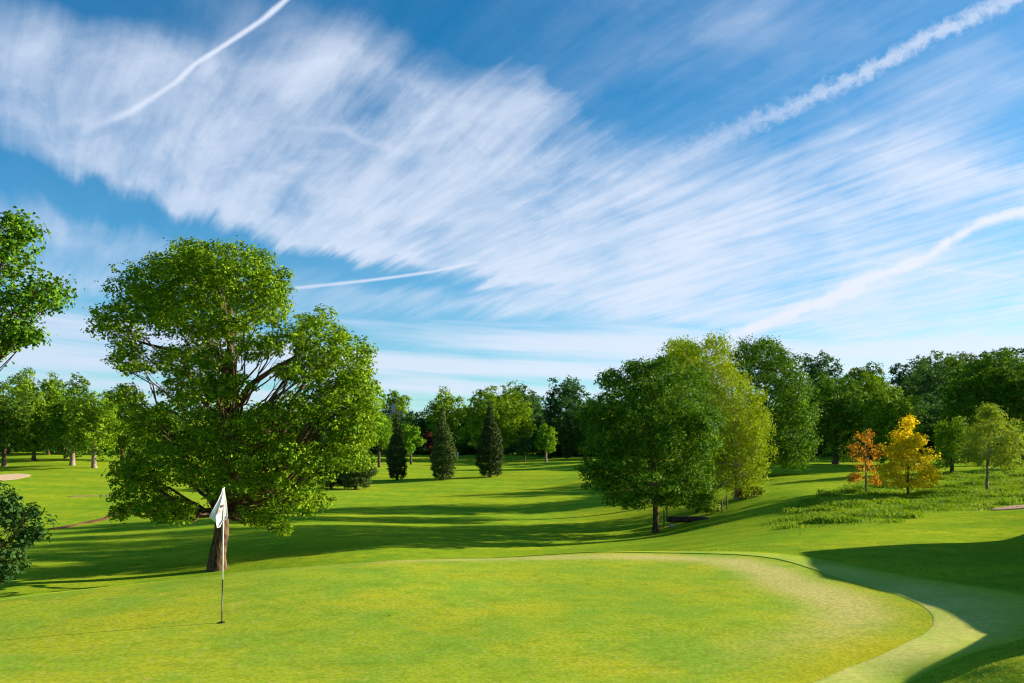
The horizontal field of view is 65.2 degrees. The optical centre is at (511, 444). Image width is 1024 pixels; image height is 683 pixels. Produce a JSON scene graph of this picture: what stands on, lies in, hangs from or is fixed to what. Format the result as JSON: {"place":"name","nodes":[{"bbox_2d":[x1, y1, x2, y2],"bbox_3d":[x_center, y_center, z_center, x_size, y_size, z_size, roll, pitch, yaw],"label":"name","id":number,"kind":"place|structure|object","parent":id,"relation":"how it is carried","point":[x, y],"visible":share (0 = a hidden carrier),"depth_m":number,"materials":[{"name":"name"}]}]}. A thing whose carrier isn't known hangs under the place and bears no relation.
{"place":"outdoors","nodes":[
{"label":"outdoors","id":0,"kind":"place"},
{"bbox_2d":[70,495,108,496],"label":"earth path","id":1,"kind":"structure","parent":0,"point":[88,495],"depth_m":74.63,"materials":[{"name":"beige soil"}]},
{"bbox_2d":[49,507,131,528],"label":"earth path","id":2,"kind":"structure","parent":0,"point":[86,522],"depth_m":55.04,"materials":[{"name":"brown soil"}]},
{"bbox_2d":[0,390,1023,682],"bbox_3d":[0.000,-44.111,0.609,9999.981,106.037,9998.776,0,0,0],"label":"ground","id":3,"kind":"structure","parent":0,"point":[534,504],"depth_m":46.87,"materials":[{"name":"green plant"}]},
{"bbox_2d":[0,474,30,480],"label":"bunker sand","id":4,"kind":"structure","parent":3,"relation":"on","point":[3,477],"depth_m":95.71,"materials":[{"name":"beige sand"}]},
{"bbox_2d":[0,376,38,466],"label":"woodland tree","id":5,"kind":"object","parent":3,"relation":"on","point":[10,425],"visible":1,"depth_m":111.81,"materials":[{"name":"green plant"}]},
{"bbox_2d":[0,403,39,452],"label":"woodland tree","id":6,"kind":"object","parent":3,"relation":"on","point":[8,450],"visible":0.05,"depth_m":144.83,"materials":[{"name":"green plant"}]},
{"bbox_2d":[0,480,59,584],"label":"leafy shrub","id":7,"kind":"object","parent":3,"relation":"on","point":[23,536],"visible":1,"depth_m":21.15,"materials":[{"name":"green plant"}]},
{"bbox_2d":[6,366,64,460],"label":"woodland tree","id":8,"kind":"object","parent":3,"relation":"on","point":[39,428],"visible":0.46,"depth_m":120.83,"materials":[{"name":"green plant"}]},
{"bbox_2d":[15,407,63,454],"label":"woodland tree","id":9,"kind":"object","parent":3,"relation":"on","point":[47,452],"visible":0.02,"depth_m":139.75,"materials":[{"name":"green plant"}]},
{"bbox_2d":[0,206,84,370],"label":"leafy tree","id":10,"kind":"object","parent":3,"relation":"on","point":[16,330],"visible":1,"depth_m":21.70,"materials":[{"name":"green plant"}]},
{"bbox_2d":[35,372,95,458],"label":"woodland tree","id":11,"kind":"object","parent":3,"relation":"on","point":[83,387],"visible":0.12,"depth_m":127.78,"materials":[{"name":"green plant"}]},
{"bbox_2d":[40,390,91,465],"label":"woodland tree","id":12,"kind":"object","parent":3,"relation":"on","point":[58,427],"visible":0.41,"depth_m":110.89,"materials":[{"name":"green plant"}]},
{"bbox_2d":[62,390,128,467],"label":"woodland tree","id":13,"kind":"object","parent":3,"relation":"on","point":[94,422],"visible":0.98,"depth_m":106.91,"materials":[{"name":"green plant"}]},
{"bbox_2d":[96,391,148,459],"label":"woodland tree","id":14,"kind":"object","parent":3,"relation":"on","point":[126,445],"visible":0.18,"depth_m":124.12,"materials":[{"name":"green plant"}]},
{"bbox_2d":[0,425,320,453],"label":"undergrowth","id":15,"kind":"object","parent":3,"relation":"on","point":[129,447],"visible":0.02,"depth_m":156.50,"materials":[{"name":"green plant"}]},
{"bbox_2d":[136,402,195,452],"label":"woodland tree","id":16,"kind":"object","parent":3,"relation":"on","point":[180,424],"visible":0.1,"depth_m":148.17,"materials":[{"name":"green plant"}]},
{"bbox_2d":[81,235,387,571],"bbox_3d":[-13.014,-2.068,36.958,14.870,16.453,9.890,0,0,0],"label":"oak tree","id":17,"kind":"object","parent":3,"relation":"on","point":[254,484],"visible":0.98,"depth_m":34.43,"materials":[{"name":"green plant"}]},
{"bbox_2d":[239,408,288,454],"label":"woodland tree","id":18,"kind":"object","parent":3,"relation":"on","point":[243,443],"visible":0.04,"depth_m":153.87,"materials":[{"name":"green plant"}]},
{"bbox_2d":[286,399,330,449],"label":"woodland tree","id":19,"kind":"object","parent":3,"relation":"on","point":[317,440],"visible":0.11,"depth_m":157.92,"materials":[{"name":"green plant"}]},
{"bbox_2d":[316,436,342,487],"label":"conifer tree","id":20,"kind":"object","parent":3,"relation":"on","point":[330,484],"visible":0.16,"depth_m":86.99,"materials":[{"name":"green plant"}]},
{"bbox_2d":[336,442,378,488],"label":"conifer tree","id":21,"kind":"object","parent":3,"relation":"on","point":[351,479],"visible":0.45,"depth_m":85.89,"materials":[{"name":"green plant"}]},
{"bbox_2d":[368,411,393,466],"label":"woodland tree","id":22,"kind":"object","parent":3,"relation":"on","point":[386,433],"visible":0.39,"depth_m":123.80,"materials":[{"name":"green plant"}]},
{"bbox_2d":[381,405,401,420],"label":"distant house","id":23,"kind":"structure","parent":3,"relation":"on","point":[393,411],"depth_m":204.78,"materials":[{"name":"stone"}]},
{"bbox_2d":[379,406,403,420],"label":"woodland tree","id":24,"kind":"object","parent":3,"relation":"on","point":[391,415],"visible":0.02,"depth_m":200.07,"materials":[{"name":"green plant"}]},
{"bbox_2d":[383,413,407,479],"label":"conifer tree","id":25,"kind":"object","parent":3,"relation":"on","point":[397,439],"visible":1,"depth_m":100.45,"materials":[{"name":"green plant"}]},
{"bbox_2d":[379,389,412,417],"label":"woodland tree","id":26,"kind":"object","parent":3,"relation":"on","point":[397,403],"visible":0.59,"depth_m":213.69,"materials":[{"name":"green plant"}]},
{"bbox_2d":[385,411,423,438],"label":"woodland tree","id":27,"kind":"object","parent":3,"relation":"on","point":[410,419],"visible":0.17,"depth_m":179.77,"materials":[{"name":"green plant"}]},
{"bbox_2d":[401,423,426,464],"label":"woodland tree","id":28,"kind":"object","parent":3,"relation":"on","point":[411,440],"visible":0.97,"depth_m":131.41,"materials":[{"name":"green plant"}]},
{"bbox_2d":[408,409,434,440],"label":"woodland tree","id":29,"kind":"object","parent":3,"relation":"on","point":[420,421],"visible":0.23,"depth_m":186.78,"materials":[{"name":"green plant"}]},
{"bbox_2d":[423,431,436,454],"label":"woodland tree","id":30,"kind":"object","parent":3,"relation":"on","point":[427,435],"visible":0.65,"depth_m":157.33,"materials":[{"name":"brown plant"}]},
{"bbox_2d":[428,405,458,479],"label":"conifer tree","id":31,"kind":"object","parent":3,"relation":"on","point":[442,449],"visible":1,"depth_m":99.19,"materials":[{"name":"green plant"}]},
{"bbox_2d":[424,386,468,444],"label":"woodland tree","id":32,"kind":"object","parent":3,"relation":"on","point":[439,403],"visible":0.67,"depth_m":164.29,"materials":[{"name":"green plant"}]},
{"bbox_2d":[445,404,466,439],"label":"woodland tree","id":33,"kind":"object","parent":3,"relation":"on","point":[455,419],"visible":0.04,"depth_m":197.43,"materials":[{"name":"green plant"}]},
{"bbox_2d":[0,552,932,682],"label":"putting green","id":34,"kind":"object","parent":3,"relation":"on","point":[606,617],"visible":1,"depth_m":12.50,"materials":[{"name":"green plant"}]},
{"bbox_2d":[209,487,227,622],"bbox_3d":[-4.593,1.755,12.532,0.082,2.185,0.286,0,0,34],"label":"flagstick","id":35,"kind":"object","parent":34,"relation":"on","point":[218,516],"visible":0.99,"depth_m":12.58,"materials":[{"name":"white fabric"}]},
{"bbox_2d":[457,408,485,439],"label":"woodland tree","id":36,"kind":"object","parent":3,"relation":"on","point":[462,424],"visible":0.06,"depth_m":183.18,"materials":[{"name":"green plant"}]},
{"bbox_2d":[474,401,504,476],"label":"conifer tree","id":37,"kind":"object","parent":3,"relation":"on","point":[486,448],"visible":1,"depth_m":103.21,"materials":[{"name":"green plant"}]},
{"bbox_2d":[453,385,536,452],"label":"woodland tree","id":38,"kind":"object","parent":3,"relation":"on","point":[509,415],"visible":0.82,"depth_m":148.01,"materials":[{"name":"green plant"}]},
{"bbox_2d":[483,380,528,422],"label":"woodland tree","id":39,"kind":"object","parent":3,"relation":"on","point":[508,386],"visible":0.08,"depth_m":188.03,"materials":[{"name":"green plant"}]},
{"bbox_2d":[0,551,1023,682],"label":"green fringe","id":40,"kind":"object","parent":3,"relation":"on","point":[967,619],"visible":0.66,"depth_m":12.80,"materials":[{"name":"green plant"}]},
{"bbox_2d":[366,423,676,456],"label":"undergrowth","id":41,"kind":"object","parent":3,"relation":"on","point":[463,448],"visible":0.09,"depth_m":170.63,"materials":[{"name":"green plant"}]},
{"bbox_2d":[500,383,544,437],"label":"woodland tree","id":42,"kind":"object","parent":3,"relation":"on","point":[535,401],"visible":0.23,"depth_m":182.93,"materials":[{"name":"green plant"}]},
{"bbox_2d":[515,436,532,461],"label":"woodland tree","id":43,"kind":"object","parent":3,"relation":"on","point":[524,445],"visible":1,"depth_m":137.36,"materials":[{"name":"green plant"}]},
{"bbox_2d":[532,423,556,461],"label":"woodland tree","id":44,"kind":"object","parent":3,"relation":"on","point":[546,435],"visible":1,"depth_m":137.35,"materials":[{"name":"green plant"}]},
{"bbox_2d":[530,416,560,443],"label":"woodland tree","id":45,"kind":"object","parent":3,"relation":"on","point":[537,423],"visible":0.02,"depth_m":175.53,"materials":[{"name":"green plant"}]},
{"bbox_2d":[541,414,557,457],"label":"conifer tree","id":46,"kind":"object","parent":3,"relation":"on","point":[551,454],"visible":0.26,"depth_m":155.75,"materials":[{"name":"green plant"}]},
{"bbox_2d":[528,414,580,455],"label":"woodland tree","id":47,"kind":"object","parent":3,"relation":"on","point":[557,427],"visible":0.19,"depth_m":162.59,"materials":[{"name":"green plant"}]},
{"bbox_2d":[537,375,591,435],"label":"woodland tree","id":48,"kind":"object","parent":3,"relation":"on","point":[562,400],"visible":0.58,"depth_m":169.97,"materials":[{"name":"green plant"}]},
{"bbox_2d":[560,412,573,458],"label":"conifer tree","id":49,"kind":"object","parent":3,"relation":"on","point":[565,451],"visible":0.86,"depth_m":149.59,"materials":[{"name":"green plant"}]},
{"bbox_2d":[558,401,606,457],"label":"woodland tree","id":50,"kind":"object","parent":3,"relation":"on","point":[576,434],"visible":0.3,"depth_m":149.07,"materials":[{"name":"green plant"}]},
{"bbox_2d":[578,391,620,455],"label":"woodland tree","id":51,"kind":"object","parent":3,"relation":"on","point":[604,393],"visible":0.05,"depth_m":158.48,"materials":[{"name":"green plant"}]},
{"bbox_2d":[617,401,659,457],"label":"woodland tree","id":52,"kind":"object","parent":3,"relation":"on","point":[631,452],"visible":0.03,"depth_m":148.94,"materials":[{"name":"green plant"}]},
{"bbox_2d":[572,354,727,532],"bbox_3d":[8.410,0.005,48.353,9.826,11.324,9.520,0,0,0],"label":"oak tree","id":53,"kind":"object","parent":3,"relation":"on","point":[610,425],"visible":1,"depth_m":46.39,"materials":[{"name":"green plant"}]},
{"bbox_2d":[663,512,664,527],"bbox_3d":[9.500,4.762,50.000,0.090,1.200,0.086,0,0,0],"label":"wooden post","id":54,"kind":"object","parent":3,"relation":"on","point":[663,519],"visible":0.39,"depth_m":49.97,"materials":[{"name":"wood"}]},
{"bbox_2d":[643,336,721,462],"bbox_3d":[13.833,-2.123,63.810,7.882,13.588,7.661,0,0,0],"label":"leafy tree","id":55,"kind":"object","parent":3,"relation":"on","point":[669,346],"visible":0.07,"depth_m":62.78,"materials":[{"name":"green plant"}]},
{"bbox_2d":[667,516,708,522],"bbox_3d":[11.000,4.656,50.000,2.640,0.420,0.410,0,0,4],"label":"fallen log","id":56,"kind":"object","parent":3,"relation":"on","point":[678,519],"visible":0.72,"depth_m":49.87,"materials":[{"name":"brown wood"}]},
{"bbox_2d":[686,482,712,512],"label":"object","id":57,"kind":"object","parent":3,"relation":"on","point":[696,510],"visible":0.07,"depth_m":53.84,"materials":[{"name":"green plant"}]},
{"bbox_2d":[700,501,724,513],"bbox_3d":[12.888,4.228,51.983,1.619,1.165,1.718,0,0,41],"label":"reed clump shrub","id":58,"kind":"object","parent":3,"relation":"on","point":[716,508],"visible":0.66,"depth_m":51.65,"materials":[{"name":"green plant"}]},
{"bbox_2d":[658,329,783,499],"bbox_3d":[14.855,-2.203,57.008,7.875,12.813,8.521,0,0,27],"label":"birch tree","id":59,"kind":"object","parent":3,"relation":"on","point":[735,432],"visible":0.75,"depth_m":55.33,"materials":[{"name":"green plant"}]},
{"bbox_2d":[726,494,727,509],"bbox_3d":[14.109,3.825,52.500,0.090,1.200,0.086,0,0,0],"label":"wooden post","id":60,"kind":"object","parent":3,"relation":"on","point":[726,501],"visible":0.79,"depth_m":52.48,"materials":[{"name":"wood"}]},
{"bbox_2d":[733,484,757,497],"bbox_3d":[16.562,3.446,56.502,2.044,1.323,1.634,0,0,0],"label":"flowering shrub","id":61,"kind":"object","parent":3,"relation":"on","point":[737,493],"visible":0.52,"depth_m":56.25,"materials":[{"name":"green plant"}]},
{"bbox_2d":[746,482,768,496],"bbox_3d":[17.130,3.287,56.506,1.821,1.397,2.022,0,0,0],"label":"shrub","id":62,"kind":"object","parent":3,"relation":"on","point":[761,491],"visible":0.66,"depth_m":55.98,"materials":[{"name":"green plant"}]},
{"bbox_2d":[721,334,826,477],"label":"leafy tree","id":63,"kind":"object","parent":3,"relation":"on","point":[792,447],"visible":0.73,"depth_m":73.87,"materials":[{"name":"green plant"}]},
{"bbox_2d":[770,422,828,456],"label":"woodland tree","id":64,"kind":"object","parent":3,"relation":"on","point":[806,445],"visible":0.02,"depth_m":107.18,"materials":[{"name":"green plant"}]},
{"bbox_2d":[778,385,824,412],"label":"woodland tree","id":65,"kind":"object","parent":3,"relation":"on","point":[809,395],"visible":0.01,"depth_m":124.34,"materials":[{"name":"green plant"}]},
{"bbox_2d":[784,408,858,452],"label":"woodland tree","id":66,"kind":"object","parent":3,"relation":"on","point":[825,423],"visible":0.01,"depth_m":108.25,"materials":[{"name":"green plant"}]},
{"bbox_2d":[799,350,844,400],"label":"woodland tree","id":67,"kind":"object","parent":3,"relation":"on","point":[813,369],"visible":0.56,"depth_m":133.94,"materials":[{"name":"green plant"}]},
{"bbox_2d":[801,371,874,463],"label":"woodland tree","id":68,"kind":"object","parent":3,"relation":"on","point":[845,413],"visible":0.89,"depth_m":90.59,"materials":[{"name":"green plant"}]},
{"bbox_2d":[844,433,881,454],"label":"woodland tree","id":69,"kind":"object","parent":3,"relation":"on","point":[866,447],"visible":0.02,"depth_m":107.56,"materials":[{"name":"green plant"}]},
{"bbox_2d":[843,428,885,491],"bbox_3d":[23.961,1.238,53.872,2.440,4.724,3.162,0,0,43],"label":"orange sapling","id":70,"kind":"object","parent":3,"relation":"on","point":[855,476],"visible":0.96,"depth_m":53.68,"materials":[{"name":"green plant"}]},
{"bbox_2d":[839,361,889,394],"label":"woodland tree","id":71,"kind":"object","parent":3,"relation":"on","point":[857,372],"visible":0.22,"depth_m":128.90,"materials":[{"name":"green plant"}]},
{"bbox_2d":[840,370,897,459],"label":"woodland tree","id":72,"kind":"object","parent":3,"relation":"on","point":[871,386],"visible":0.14,"depth_m":99.14,"materials":[{"name":"green plant"}]},
{"bbox_2d":[760,468,1023,534],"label":"rough grass","id":73,"kind":"structure","parent":3,"relation":"on","point":[821,516],"depth_m":46.79,"materials":[{"name":"green plant"}]},
{"bbox_2d":[860,382,926,465],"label":"woodland tree","id":74,"kind":"object","parent":3,"relation":"on","point":[883,409],"visible":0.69,"depth_m":83.38,"materials":[{"name":"green plant"}]},
{"bbox_2d":[783,414,1004,455],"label":"undergrowth","id":75,"kind":"object","parent":3,"relation":"on","point":[930,443],"visible":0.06,"depth_m":106.52,"materials":[{"name":"green plant"}]},
{"bbox_2d":[872,413,945,496],"bbox_3d":[25.713,0.781,52.065,4.381,5.887,5.110,0,0,29],"label":"golden maple","id":76,"kind":"object","parent":3,"relation":"on","point":[899,452],"visible":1,"depth_m":51.03,"materials":[{"name":"yellow plant"}]},
{"bbox_2d":[887,354,942,407],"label":"woodland tree","id":77,"kind":"object","parent":3,"relation":"on","point":[900,377],"visible":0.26,"depth_m":164.68,"materials":[{"name":"green plant"}]},
{"bbox_2d":[901,399,942,424],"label":"woodland tree","id":78,"kind":"object","parent":3,"relation":"on","point":[925,412],"visible":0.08,"depth_m":118.91,"materials":[{"name":"green plant"}]},
{"bbox_2d":[896,364,962,407],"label":"woodland tree","id":79,"kind":"object","parent":3,"relation":"on","point":[925,389],"visible":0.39,"depth_m":148.64,"materials":[{"name":"green plant"}]},
{"bbox_2d":[919,350,973,401],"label":"woodland tree","id":80,"kind":"object","parent":3,"relation":"on","point":[951,362],"visible":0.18,"depth_m":173.73,"materials":[{"name":"green plant"}]},
{"bbox_2d":[918,391,975,417],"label":"woodland tree","id":81,"kind":"object","parent":3,"relation":"on","point":[937,402],"visible":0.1,"depth_m":125.32,"materials":[{"name":"green plant"}]},
{"bbox_2d":[922,403,974,451],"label":"woodland tree","id":82,"kind":"object","parent":3,"relation":"on","point":[928,432],"visible":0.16,"depth_m":105.09,"materials":[{"name":"green plant"}]},
{"bbox_2d":[929,416,972,473],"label":"woodland tree","id":83,"kind":"object","parent":3,"relation":"on","point":[948,452],"visible":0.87,"depth_m":71.79,"materials":[{"name":"green plant"}]},
{"bbox_2d":[942,351,975,364],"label":"woodland tree","id":84,"kind":"object","parent":3,"relation":"on","point":[953,358],"visible":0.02,"depth_m":210.14,"materials":[{"name":"green plant"}]},
{"bbox_2d":[949,351,995,397],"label":"woodland tree","id":85,"kind":"object","parent":3,"relation":"on","point":[976,359],"visible":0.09,"depth_m":189.22,"materials":[{"name":"green plant"}]},
{"bbox_2d":[939,349,1023,456],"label":"woodland tree","id":86,"kind":"object","parent":3,"relation":"on","point":[983,384],"visible":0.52,"depth_m":90.69,"materials":[{"name":"green plant"}]},
{"bbox_2d":[956,403,1023,489],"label":"pale young tree","id":87,"kind":"object","parent":3,"relation":"on","point":[976,455],"visible":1,"depth_m":53.16,"materials":[{"name":"green plant"}]},
{"bbox_2d":[977,346,1023,395],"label":"woodland tree","id":88,"kind":"object","parent":3,"relation":"on","point":[1002,352],"visible":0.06,"depth_m":184.97,"materials":[{"name":"green plant"}]},
{"bbox_2d":[983,505,1023,509],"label":"bunker sand","id":89,"kind":"structure","parent":3,"relation":"on","point":[1009,507],"depth_m":36.73,"materials":[{"name":"beige sand"}]},
{"bbox_2d":[985,356,1023,440],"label":"woodland tree","id":90,"kind":"object","parent":3,"relation":"on","point":[1017,413],"visible":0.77,"depth_m":87.63,"materials":[{"name":"green plant"}]},
{"bbox_2d":[992,422,1023,467],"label":"woodland tree","id":91,"kind":"object","parent":3,"relation":"on","point":[1021,431],"visible":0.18,"depth_m":75.92,"materials":[{"name":"green plant"}]},
{"bbox_2d":[996,534,1023,541],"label":"grass bank","id":92,"kind":"structure","parent":3,"relation":"on","point":[1018,538],"depth_m":24.84,"materials":[{"name":"green plant"}]},
{"bbox_2d":[1007,346,1023,362],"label":"woodland tree","id":93,"kind":"object","parent":3,"relation":"on","point":[1021,351],"visible":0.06,"depth_m":204.16,"materials":[{"name":"green plant"}]},
{"bbox_2d":[0,0,1023,421],"label":"sky","id":94,"kind":"structure","parent":0,"point":[485,193],"materials":[{"name":"blue"}]},
{"bbox_2d":[672,541,1023,682],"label":"bank grass","id":95,"kind":"structure","parent":0,"point":[939,544],"depth_m":19.64,"materials":[{"name":"green plant"}]}
]}

